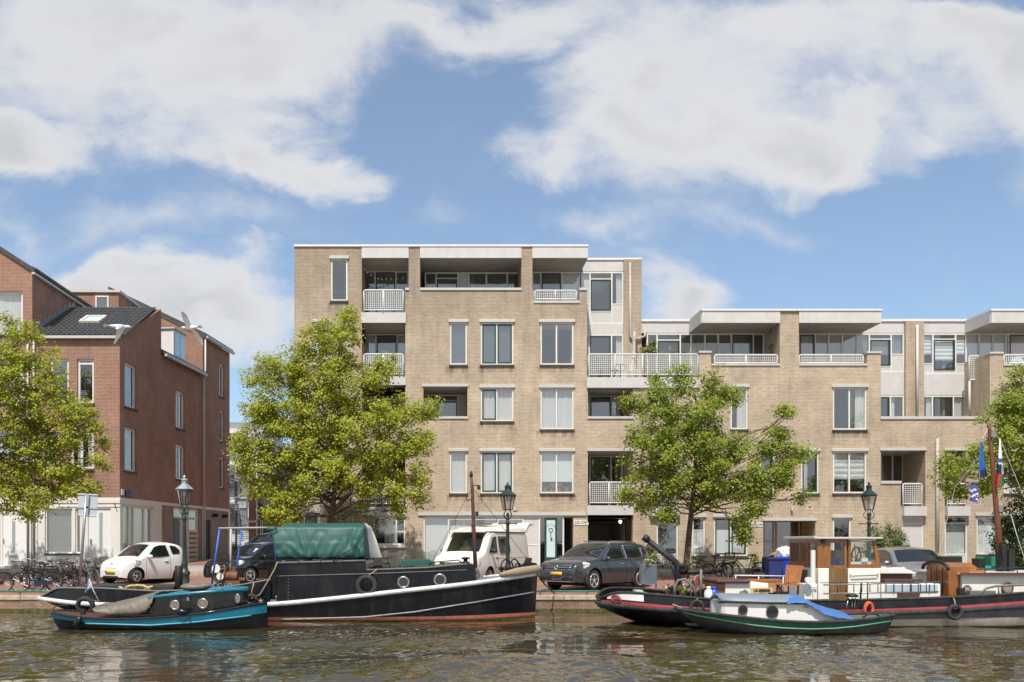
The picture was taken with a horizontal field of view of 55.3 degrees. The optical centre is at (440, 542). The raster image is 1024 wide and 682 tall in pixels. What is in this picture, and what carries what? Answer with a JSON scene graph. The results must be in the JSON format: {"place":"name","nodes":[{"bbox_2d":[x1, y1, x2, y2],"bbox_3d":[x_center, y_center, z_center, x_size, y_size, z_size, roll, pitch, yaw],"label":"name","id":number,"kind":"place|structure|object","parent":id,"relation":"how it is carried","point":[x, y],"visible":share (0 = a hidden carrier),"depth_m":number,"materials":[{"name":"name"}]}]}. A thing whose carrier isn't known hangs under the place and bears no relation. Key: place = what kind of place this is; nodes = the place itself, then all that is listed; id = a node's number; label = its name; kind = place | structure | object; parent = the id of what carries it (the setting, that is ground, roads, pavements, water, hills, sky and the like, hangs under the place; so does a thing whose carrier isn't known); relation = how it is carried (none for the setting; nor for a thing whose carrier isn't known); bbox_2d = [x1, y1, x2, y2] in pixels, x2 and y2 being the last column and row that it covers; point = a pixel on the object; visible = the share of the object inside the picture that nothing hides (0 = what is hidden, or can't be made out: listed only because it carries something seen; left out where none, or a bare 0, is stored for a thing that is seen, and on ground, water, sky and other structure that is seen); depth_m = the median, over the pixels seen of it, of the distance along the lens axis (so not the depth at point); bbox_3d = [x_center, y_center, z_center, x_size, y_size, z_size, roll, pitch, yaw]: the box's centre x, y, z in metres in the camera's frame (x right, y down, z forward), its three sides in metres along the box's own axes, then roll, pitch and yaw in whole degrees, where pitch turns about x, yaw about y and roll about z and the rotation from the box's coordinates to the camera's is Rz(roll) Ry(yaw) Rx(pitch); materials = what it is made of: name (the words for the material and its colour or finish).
{"place":"outdoors","nodes":[
{"label":"outdoors","id":0,"kind":"place"},
{"bbox_2d":[181,312,203,344],"bbox_3d":[-6.941,-6.005,27.007,0.695,0.207,1.320,0,-30,15],"label":"gull","id":1,"kind":"object","parent":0,"point":[187,326],"visible":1,"depth_m":26.95,"materials":[{"name":"white"}]},
{"bbox_2d":[187,559,211,565],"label":"side road","id":2,"kind":"structure","parent":0,"point":[198,563],"depth_m":47.61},
{"bbox_2d":[237,533,272,548],"bbox_3d":[-7.559,0.279,43.978,2.190,1.571,4.246,0,0,20],"label":"blue car","id":3,"kind":"object","parent":2,"relation":"on","point":[265,537],"visible":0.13,"depth_m":43.31,"materials":[{"name":"metal"}]},
{"bbox_2d":[0,575,787,594],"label":"street","id":4,"kind":"structure","parent":0,"point":[662,580],"depth_m":36.02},
{"bbox_2d":[10,561,63,589],"bbox_3d":[-13.281,1.117,31.945,1.779,1.032,0.581,0,-5,2],"label":"bicycle","id":5,"kind":"object","parent":4,"relation":"on","point":[40,583],"visible":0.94,"depth_m":31.92,"materials":[{"name":"metal"}]},
{"bbox_2d":[19,559,70,588],"bbox_3d":[-14.023,1.110,34.566,1.779,1.033,0.581,0,4,-20],"label":"bicycle","id":6,"kind":"object","parent":4,"relation":"on","point":[67,564],"visible":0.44,"depth_m":34.53,"materials":[{"name":"metal"}]},
{"bbox_2d":[25,560,79,589],"bbox_3d":[-13.155,1.119,32.937,1.779,1.033,0.581,0,7,-5],"label":"bicycle","id":7,"kind":"object","parent":4,"relation":"on","point":[62,568],"visible":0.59,"depth_m":32.93,"materials":[{"name":"metal"}]},
{"bbox_2d":[0,309,115,524],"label":"lime tree","id":8,"kind":"object","parent":4,"relation":"on","point":[17,469],"visible":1,"depth_m":35.79,"materials":[{"name":"green plant"}]},
{"bbox_2d":[65,559,99,586],"bbox_3d":[-12.839,1.099,34.839,1.779,1.032,0.581,0,-5,30],"label":"bicycle","id":9,"kind":"object","parent":4,"relation":"on","point":[90,577],"visible":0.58,"depth_m":34.65,"materials":[{"name":"metal"}]},
{"bbox_2d":[78,493,97,584],"bbox_3d":[-12.074,-0.062,33.209,0.685,3.272,0.122,0,0,0],"label":"traffic sign","id":10,"kind":"object","parent":4,"relation":"on","point":[87,505],"visible":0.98,"depth_m":33.22,"materials":[{"name":"metal"}]},
{"bbox_2d":[100,542,181,583],"bbox_3d":[-11.231,0.723,36.673,2.124,1.551,3.031,0,0,33],"label":"white car","id":11,"kind":"object","parent":4,"relation":"on","point":[152,560],"visible":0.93,"depth_m":36.06,"materials":[{"name":"paint"}]},
{"bbox_2d":[174,475,193,583],"bbox_3d":[-8.784,-0.346,33.300,0.692,3.952,0.557,0,0,0],"label":"street lamp","id":12,"kind":"object","parent":4,"relation":"on","point":[184,485],"visible":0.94,"depth_m":33.24,"materials":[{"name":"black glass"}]},
{"bbox_2d":[203,542,315,582],"bbox_3d":[-6.753,0.726,36.614,2.234,1.551,4.446,0,0,38],"label":"black car","id":13,"kind":"object","parent":4,"relation":"on","point":[255,559],"visible":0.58,"depth_m":35.40,"materials":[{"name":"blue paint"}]},
{"bbox_2d":[221,300,444,559],"bbox_3d":[-4.169,-3.959,37.452,8.803,10.935,5.407,0,0,0],"label":"lime tree","id":14,"kind":"object","parent":4,"relation":"on","point":[305,455],"visible":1,"depth_m":36.44,"materials":[{"name":"green plant"}]},
{"bbox_2d":[0,572,764,574],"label":"kerb","id":15,"kind":"structure","parent":4,"relation":"on","point":[658,573],"depth_m":39.60,"materials":[{"name":"stone"}]},
{"bbox_2d":[434,523,533,575],"bbox_3d":[1.736,0.357,36.834,2.302,2.300,5.433,0,0,28],"label":"camper van","id":16,"kind":"object","parent":4,"relation":"on","point":[491,546],"visible":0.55,"depth_m":35.74,"materials":[{"name":"white paint"}]},
{"bbox_2d":[498,482,516,566],"bbox_3d":[2.214,-0.198,32.200,0.645,3.655,0.515,0,0,0],"label":"street lamp","id":17,"kind":"object","parent":4,"relation":"on","point":[507,491],"visible":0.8,"depth_m":32.15,"materials":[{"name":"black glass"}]},
{"bbox_2d":[539,541,650,589],"bbox_3d":[5.488,0.775,34.335,4.536,1.710,2.283,0,0,-44],"label":"grey car","id":18,"kind":"object","parent":4,"relation":"on","point":[592,565],"visible":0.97,"depth_m":33.45,"materials":[{"name":"paint"}]},
{"bbox_2d":[639,559,656,588],"bbox_3d":[6.545,1.068,30.710,0.451,1.124,0.480,0,0,0],"label":"planter","id":19,"kind":"object","parent":4,"relation":"on","point":[648,574],"visible":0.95,"depth_m":30.50,"materials":[{"name":"metal"}]},
{"bbox_2d":[690,552,733,578],"bbox_3d":[10.533,0.901,38.050,1.779,1.033,0.581,0,6,20],"label":"bicycle","id":20,"kind":"object","parent":4,"relation":"on","point":[719,571],"visible":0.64,"depth_m":37.95,"materials":[{"name":"metal"}]},
{"bbox_2d":[606,359,822,580],"bbox_3d":[10.607,-2.804,37.554,8.644,8.624,5.158,0,0,0],"label":"lime tree","id":21,"kind":"object","parent":4,"relation":"on","point":[700,440],"visible":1,"depth_m":36.63,"materials":[{"name":"green plant"}]},
{"bbox_2d":[702,553,732,576],"bbox_3d":[10.696,0.931,37.563,1.779,1.032,0.581,0,5,-35],"label":"bicycle","id":22,"kind":"object","parent":4,"relation":"on","point":[715,571],"visible":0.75,"depth_m":37.53,"materials":[{"name":"metal"}]},
{"bbox_2d":[723,552,763,578],"bbox_3d":[12.002,0.895,38.244,1.779,1.032,0.581,0,-5,10],"label":"bicycle","id":23,"kind":"object","parent":4,"relation":"on","point":[749,570],"visible":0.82,"depth_m":38.21,"materials":[{"name":"metal"}]},
{"bbox_2d":[761,557,784,578],"bbox_3d":[12.509,1.012,36.660,0.620,0.984,0.881,0,0,0],"label":"waste bin","id":24,"kind":"object","parent":4,"relation":"on","point":[771,565],"visible":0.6,"depth_m":36.32,"materials":[{"name":"blue plastic"}]},
{"bbox_2d":[859,482,878,559],"bbox_3d":[14.177,-0.198,32.200,0.645,3.655,0.515,0,0,0],"label":"street lamp","id":25,"kind":"object","parent":4,"relation":"on","point":[868,492],"visible":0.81,"depth_m":32.15,"materials":[{"name":"black metal"}]},
{"bbox_2d":[866,547,939,578],"bbox_3d":[16.476,0.879,34.277,2.248,1.501,4.546,0,0,6],"label":"silver car","id":26,"kind":"object","parent":4,"relation":"on","point":[912,558],"visible":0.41,"depth_m":33.52,"materials":[{"name":"paint"}]},
{"bbox_2d":[920,350,1023,504],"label":"lime tree","id":27,"kind":"object","parent":4,"relation":"on","point":[1010,413],"visible":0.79,"depth_m":35.90,"materials":[{"name":"green plant"}]},
{"bbox_2d":[0,559,994,571],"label":"pavement","id":28,"kind":"structure","parent":0,"point":[190,569],"depth_m":41.50,"materials":[{"name":"brick"}]},
{"bbox_2d":[0,246,92,566],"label":"brick house","id":29,"kind":"structure","parent":28,"relation":"on","point":[41,296],"depth_m":43.00,"materials":[{"name":"brick"}]},
{"bbox_2d":[0,292,22,336],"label":"window","id":30,"kind":"structure","parent":29,"relation":"in","point":[13,304],"depth_m":43.24,"materials":[{"name":"white paint"}]},
{"bbox_2d":[3,511,31,565],"bbox_3d":[-18.727,-0.208,42.985,1.226,2.436,0.110,0,0,0],"label":"door","id":31,"kind":"structure","parent":29,"relation":"in","point":[14,532],"depth_m":42.97,"materials":[{"name":"grey glass"}]},
{"bbox_2d":[31,286,234,566],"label":"corner house","id":32,"kind":"structure","parent":28,"relation":"on","point":[154,382],"depth_m":46.63,"materials":[{"name":"red brick"}]},
{"bbox_2d":[48,359,68,404],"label":"window","id":33,"kind":"structure","parent":32,"relation":"in","point":[66,365],"depth_m":43.23,"materials":[{"name":"white paint"}]},
{"bbox_2d":[44,508,72,554],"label":"window","id":34,"kind":"structure","parent":32,"relation":"in","point":[49,550],"depth_m":43.20,"materials":[{"name":"grey glass"}]},
{"bbox_2d":[74,508,80,554],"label":"window","id":35,"kind":"structure","parent":32,"relation":"in","point":[78,520],"depth_m":43.06,"materials":[{"name":"white paint"}]},
{"bbox_2d":[71,432,94,470],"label":"window","id":36,"kind":"structure","parent":32,"relation":"in","point":[80,455],"depth_m":43.03,"materials":[{"name":"white paint"}]},
{"bbox_2d":[76,359,94,404],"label":"window","id":37,"kind":"structure","parent":32,"relation":"in","point":[79,360],"depth_m":43.09,"materials":[{"name":"white paint"}]},
{"bbox_2d":[88,508,110,566],"bbox_3d":[-15.095,-0.200,43.030,1.006,2.660,0.120,0,0,0],"label":"door","id":38,"kind":"structure","parent":32,"relation":"in","point":[99,527],"depth_m":43.03,"materials":[{"name":"grey glass"}]},
{"bbox_2d":[124,363,137,411],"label":"window","id":39,"kind":"structure","parent":32,"relation":"in","point":[127,370],"depth_m":44.58,"materials":[{"name":"white paint"}]},
{"bbox_2d":[124,427,137,473],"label":"window","id":40,"kind":"structure","parent":32,"relation":"in","point":[133,431],"depth_m":44.69,"materials":[{"name":"grey glass"}]},
{"bbox_2d":[123,504,151,549],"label":"shop window","id":41,"kind":"structure","parent":32,"relation":"in","point":[137,528],"depth_m":45.44,"materials":[{"name":"grey glass"}]},
{"bbox_2d":[175,445,182,480],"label":"window","id":42,"kind":"structure","parent":32,"relation":"in","point":[178,478],"depth_m":50.67,"materials":[{"name":"grey glass"}]},
{"bbox_2d":[175,390,185,431],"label":"window","id":43,"kind":"structure","parent":32,"relation":"in","point":[178,393],"depth_m":50.37,"materials":[{"name":"grey glass"}]},
{"bbox_2d":[230,462,248,550],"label":"spiral staircase","id":44,"kind":"structure","parent":28,"relation":"on","point":[235,511],"depth_m":65.94,"materials":[{"name":"metal"}]},
{"bbox_2d":[230,422,284,545],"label":"building","id":45,"kind":"structure","parent":28,"relation":"on","point":[241,520],"depth_m":72.00,"materials":[{"name":"metal"}]},
{"bbox_2d":[246,459,293,540],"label":"building","id":46,"kind":"structure","parent":28,"relation":"on","point":[253,519],"depth_m":63.80,"materials":[{"name":"red brick"}]},
{"bbox_2d":[319,498,385,538],"bbox_3d":[-3.756,-0.451,41.680,2.830,3.099,1.687,0,0,16],"label":"climbing shrub","id":47,"kind":"object","parent":28,"relation":"on","point":[345,512],"visible":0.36,"depth_m":41.60,"materials":[{"name":"green plant"}]},
{"bbox_2d":[294,244,699,566],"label":"apartment building","id":48,"kind":"structure","parent":28,"relation":"on","point":[506,352],"depth_m":43.00,"materials":[{"name":"beige brick"}]},
{"bbox_2d":[329,256,348,301],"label":"window","id":49,"kind":"structure","parent":48,"relation":"in","point":[333,258],"depth_m":43.03,"materials":[{"name":"clear glass"}]},
{"bbox_2d":[365,334,404,375],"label":"window","id":50,"kind":"structure","parent":48,"relation":"in","point":[371,339],"depth_m":45.25,"materials":[{"name":"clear glass"}]},
{"bbox_2d":[365,271,408,311],"bbox_3d":[-2.584,-11.412,45.129,2.177,2.419,0.082,0,0,0],"label":"window","id":51,"kind":"structure","parent":48,"relation":"in","point":[375,272],"depth_m":45.11,"materials":[{"name":"grey glass"}]},
{"bbox_2d":[372,513,406,544],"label":"window","id":52,"kind":"structure","parent":48,"relation":"in","point":[391,531],"depth_m":43.16,"materials":[{"name":"grey glass"}]},
{"bbox_2d":[424,395,465,415],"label":"window","id":53,"kind":"structure","parent":48,"relation":"in","point":[460,402],"depth_m":45.11,"materials":[{"name":"grey glass"}]},
{"bbox_2d":[448,319,467,365],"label":"window","id":54,"kind":"structure","parent":48,"relation":"in","point":[453,328],"depth_m":43.18,"materials":[{"name":"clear glass"}]},
{"bbox_2d":[448,448,467,494],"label":"window","id":55,"kind":"structure","parent":48,"relation":"in","point":[458,460],"depth_m":43.18,"materials":[{"name":"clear glass"}]},
{"bbox_2d":[425,272,517,287],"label":"window","id":56,"kind":"structure","parent":48,"relation":"in","point":[463,278],"depth_m":45.11,"materials":[{"name":"grey glass"}]},
{"bbox_2d":[479,319,514,365],"bbox_3d":[2.479,-8.477,43.071,1.683,2.814,0.283,0,0,0],"label":"window","id":57,"kind":"structure","parent":48,"relation":"in","point":[496,327],"depth_m":43.17,"materials":[{"name":"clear glass"}]},
{"bbox_2d":[479,385,514,422],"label":"window","id":58,"kind":"structure","parent":48,"relation":"in","point":[496,400],"depth_m":43.17,"materials":[{"name":"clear glass"}]},
{"bbox_2d":[479,448,514,494],"bbox_3d":[2.483,-2.701,43.075,1.689,2.961,0.290,0,0,0],"label":"window","id":59,"kind":"structure","parent":48,"relation":"in","point":[496,467],"depth_m":43.18,"materials":[{"name":"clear glass"}]},
{"bbox_2d":[545,518,556,560],"bbox_3d":[4.864,-0.016,43.035,0.560,2.191,0.081,0,0,0],"label":"door","id":60,"kind":"structure","parent":48,"relation":"in","point":[550,523],"depth_m":43.01,"materials":[{"name":"green paint"}]},
{"bbox_2d":[532,272,580,299],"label":"window","id":61,"kind":"structure","parent":48,"relation":"in","point":[568,280],"depth_m":45.26,"materials":[{"name":"white glass"}]},
{"bbox_2d":[539,319,574,365],"bbox_3d":[5.115,-8.553,43.015,1.672,2.662,0.170,0,0,0],"label":"window","id":62,"kind":"structure","parent":48,"relation":"in","point":[540,320],"depth_m":43.03,"materials":[{"name":"clear glass"}]},
{"bbox_2d":[539,385,574,430],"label":"window","id":63,"kind":"structure","parent":48,"relation":"in","point":[556,401],"depth_m":43.18,"materials":[{"name":"white glass"}]},
{"bbox_2d":[539,448,574,494],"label":"window","id":64,"kind":"structure","parent":48,"relation":"in","point":[556,467],"depth_m":43.19,"materials":[{"name":"white glass"}]},
{"bbox_2d":[580,272,622,323],"bbox_3d":[7.465,-11.368,45.195,2.001,2.419,0.215,0,0,0],"label":"wall panel","id":65,"kind":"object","parent":48,"relation":"in","point":[614,315],"depth_m":45.12,"materials":[{"name":"white glass"}]},
{"bbox_2d":[587,334,622,376],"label":"window","id":66,"kind":"structure","parent":48,"relation":"in","point":[619,337],"depth_m":45.11,"materials":[{"name":"white glass"}]},
{"bbox_2d":[588,396,621,415],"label":"window","id":67,"kind":"structure","parent":48,"relation":"in","point":[613,411],"depth_m":45.14,"materials":[{"name":"white glass"}]},
{"bbox_2d":[589,456,622,504],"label":"window","id":68,"kind":"structure","parent":48,"relation":"in","point":[590,457],"depth_m":45.10,"materials":[{"name":"grey glass"}]},
{"bbox_2d":[638,339,658,376],"bbox_3d":[9.436,-8.266,43.938,1.117,1.906,0.743,0,0,-32],"label":"balcony plant","id":69,"kind":"object","parent":48,"relation":"on","point":[649,347],"visible":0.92,"depth_m":43.83,"materials":[{"name":"green plant"}]},
{"bbox_2d":[633,309,1023,566],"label":"apartment building","id":70,"kind":"structure","parent":28,"relation":"on","point":[888,408],"depth_m":43.02,"materials":[{"name":"beige brick"}]},
{"bbox_2d":[656,516,679,566],"bbox_3d":[10.011,0.058,43.071,1.069,2.651,0.283,0,0,0],"label":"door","id":71,"kind":"structure","parent":70,"relation":"in","point":[674,552],"depth_m":43.18,"materials":[{"name":"white paint"}]},
{"bbox_2d":[691,514,706,556],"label":"window","id":72,"kind":"structure","parent":70,"relation":"in","point":[698,535],"depth_m":43.19,"materials":[{"name":"white glass"}]},
{"bbox_2d":[646,333,764,376],"bbox_3d":[12.633,-8.664,45.129,6.179,2.111,0.082,0,0,0],"label":"window","id":73,"kind":"structure","parent":70,"relation":"in","point":[731,334],"depth_m":45.10,"materials":[{"name":"grey glass"}]},
{"bbox_2d":[713,514,748,556],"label":"window","id":74,"kind":"structure","parent":70,"relation":"in","point":[720,545],"depth_m":43.03,"materials":[{"name":"white glass"}]},
{"bbox_2d":[729,384,748,430],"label":"window","id":75,"kind":"structure","parent":70,"relation":"in","point":[742,412],"depth_m":43.16,"materials":[{"name":"white glass"}]},
{"bbox_2d":[800,448,820,494],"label":"window","id":76,"kind":"structure","parent":70,"relation":"in","point":[804,469],"depth_m":43.03,"materials":[{"name":"grey glass"}]},
{"bbox_2d":[832,384,868,430],"bbox_3d":[18.095,-5.617,43.085,1.729,2.789,0.309,0,0,0],"label":"window","id":77,"kind":"structure","parent":70,"relation":"in","point":[860,393],"depth_m":43.03,"materials":[{"name":"white glass"}]},
{"bbox_2d":[832,448,868,494],"bbox_3d":[18.049,-2.763,43.060,1.735,2.836,0.260,0,0,0],"label":"window","id":78,"kind":"structure","parent":70,"relation":"in","point":[856,461],"depth_m":43.17,"materials":[{"name":"white glass"}]},
{"bbox_2d":[799,333,903,371],"bbox_3d":[19.032,-8.818,45.185,4.904,1.803,0.195,0,0,0],"label":"window","id":79,"kind":"structure","parent":70,"relation":"in","point":[896,361],"depth_m":45.24,"materials":[{"name":"white glass"}]},
{"bbox_2d":[881,396,903,415],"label":"window","id":80,"kind":"structure","parent":70,"relation":"in","point":[890,398],"depth_m":45.11,"materials":[{"name":"white glass"}]},
{"bbox_2d":[902,516,922,547],"bbox_3d":[20.871,0.105,43.065,0.943,2.558,0.070,0,0,0],"label":"door","id":81,"kind":"structure","parent":70,"relation":"in","point":[912,525],"depth_m":43.05,"materials":[{"name":"white paint"}]},
{"bbox_2d":[924,396,963,415],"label":"window","id":82,"kind":"structure","parent":70,"relation":"in","point":[956,401],"depth_m":45.24,"materials":[{"name":"white glass"}]},
{"bbox_2d":[945,516,966,562],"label":"window","id":83,"kind":"structure","parent":70,"relation":"in","point":[954,531],"depth_m":43.19,"materials":[{"name":"white glass"}]},
{"bbox_2d":[924,333,1023,373],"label":"window","id":84,"kind":"structure","parent":70,"relation":"in","point":[942,349],"depth_m":45.23,"materials":[{"name":"white glass"}]},
{"bbox_2d":[975,513,995,555],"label":"window","id":85,"kind":"structure","parent":70,"relation":"in","point":[983,549],"depth_m":43.19,"materials":[{"name":"white glass"}]},
{"bbox_2d":[857,520,910,557],"bbox_3d":[18.838,0.156,40.978,2.426,2.208,1.934,0,0,0],"label":"yew bush","id":86,"kind":"object","parent":28,"relation":"on","point":[880,543],"visible":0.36,"depth_m":40.77,"materials":[{"name":"green plant"}]},
{"bbox_2d":[981,488,1023,569],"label":"ivy bush","id":87,"kind":"object","parent":28,"relation":"on","point":[1007,525],"visible":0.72,"depth_m":39.94,"materials":[{"name":"green plant"}]},
{"bbox_2d":[0,612,1023,681],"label":"canal water","id":88,"kind":"structure","parent":0,"point":[537,647],"depth_m":18.73,"materials":[{"name":"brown liquid"}]},
{"bbox_2d":[49,579,267,629],"bbox_3d":[-7.082,1.659,24.600,5.419,1.542,1.924,0,0,0],"label":"tug boat","id":89,"kind":"object","parent":88,"relation":"on","point":[221,608],"visible":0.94,"depth_m":23.94,"materials":[{"name":"teal paint"}]},
{"bbox_2d":[92,591,170,614],"bbox_3d":[-7.804,1.498,24.614,1.479,0.550,1.646,0,0,0],"label":"canvas cover","id":90,"kind":"object","parent":89,"relation":"on","point":[137,605],"visible":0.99,"depth_m":23.86,"materials":[{"name":"beige fabric"}]},
{"bbox_2d":[180,583,211,590],"bbox_3d":[-6.185,1.115,24.600,0.840,0.220,0.546,0,0,0],"label":"folded canvas","id":91,"kind":"object","parent":89,"relation":"on","point":[195,586],"visible":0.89,"depth_m":24.41,"materials":[{"name":"beige fabric"}]},
{"bbox_2d":[37,471,554,621],"bbox_3d":[-3.988,0.176,28.119,15.034,4.507,3.784,0,0,0],"label":"barge","id":92,"kind":"object","parent":88,"relation":"on","point":[410,590],"visible":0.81,"depth_m":26.55,"materials":[{"name":"metal"}]},
{"bbox_2d":[267,523,381,561],"bbox_3d":[-3.241,-0.023,27.868,3.121,1.110,2.922,0,0,0],"label":"tarpaulin","id":93,"kind":"object","parent":92,"relation":"on","point":[334,541],"visible":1,"depth_m":26.66,"materials":[{"name":"fabric"}]},
{"bbox_2d":[355,569,377,593],"bbox_3d":[-2.009,1.074,26.356,0.607,0.756,0.214,0,0,0],"label":"tyre fender","id":94,"kind":"object","parent":92,"relation":"hanging from","point":[366,577],"visible":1,"depth_m":26.26,"materials":[{"name":"rubber"}]},
{"bbox_2d":[673,593,895,635],"bbox_3d":[8.205,1.817,23.400,5.205,1.225,1.972,0,0,0],"label":"rowing launch","id":95,"kind":"object","parent":88,"relation":"on","point":[739,613],"visible":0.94,"depth_m":22.69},
{"bbox_2d":[787,594,853,618],"bbox_3d":[8.832,1.518,23.299,1.588,0.586,1.520,0,0,0],"label":"blue tarpaulin","id":96,"kind":"object","parent":95,"relation":"on","point":[830,612],"visible":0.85,"depth_m":22.64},
{"bbox_2d":[594,421,1023,626],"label":"houseboat","id":97,"kind":"object","parent":88,"relation":"on","point":[988,598],"visible":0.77,"depth_m":25.18,"materials":[{"name":"red paint"}]},
{"bbox_2d":[642,534,711,594],"bbox_3d":[6.441,0.590,26.581,1.904,1.674,0.237,0,0,0],"label":"deck crane","id":98,"kind":"object","parent":97,"relation":"on","point":[680,570],"visible":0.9,"depth_m":26.53,"materials":[{"name":"black metal"}]},
{"bbox_2d":[769,565,803,594],"bbox_3d":[9.104,1.008,25.586,1.101,0.860,0.673,0,0,0],"label":"deck chair","id":99,"kind":"object","parent":97,"relation":"on","point":[788,582],"visible":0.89,"depth_m":25.62,"materials":[{"name":"brown wood"}]},
{"bbox_2d":[829,568,847,598],"bbox_3d":[10.304,1.078,25.245,0.479,0.841,0.110,0,0,0],"label":"door","id":100,"kind":"structure","parent":97,"relation":"in","point":[835,574],"depth_m":25.19,"materials":[{"name":"brown wood"}]},
{"bbox_2d":[823,581,938,593],"bbox_3d":[11.250,1.148,24.850,2.945,0.333,0.031,0,0,0],"label":"ladder","id":101,"kind":"object","parent":97,"relation":"attached to","point":[918,591],"visible":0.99,"depth_m":24.84,"materials":[{"name":"metal"}]},
{"bbox_2d":[946,597,963,619],"bbox_3d":[12.790,1.645,24.270,0.401,0.557,0.276,0,0,0],"label":"tyre fender","id":102,"kind":"object","parent":97,"relation":"hanging from","point":[960,611],"visible":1,"depth_m":24.14,"materials":[{"name":"rubber"}]},
{"bbox_2d":[978,441,986,477],"bbox_3d":[14.575,-2.253,26.200,0.230,0.988,0.130,0,0,0],"label":"flag","id":103,"kind":"object","parent":97,"relation":"hanging from","point":[982,469],"visible":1,"depth_m":26.19,"materials":[{"name":"blue fabric"}]},
{"bbox_2d":[972,557,994,568],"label":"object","id":104,"kind":"object","parent":97,"relation":"on","point":[983,562],"visible":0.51,"depth_m":27.06,"materials":[{"name":"green plastic"}]},
{"bbox_2d":[996,438,1003,485],"bbox_3d":[15.055,-2.167,26.200,0.192,1.298,0.130,0,0,0],"label":"flag","id":105,"kind":"object","parent":97,"relation":"hanging from","point":[1000,478],"visible":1,"depth_m":26.19,"materials":[{"name":"white fabric"}]},
{"bbox_2d":[0,0,1023,448],"label":"sky","id":106,"kind":"structure","parent":0,"point":[174,156],"materials":[{"name":"blue"}]},
{"label":"canal bed","id":107,"kind":"structure","parent":0,"visible":0},
{"bbox_2d":[0,595,609,612],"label":"quay wall","id":108,"kind":"structure","parent":107,"relation":"on","point":[544,603],"depth_m":30.00,"materials":[{"name":"brick"}]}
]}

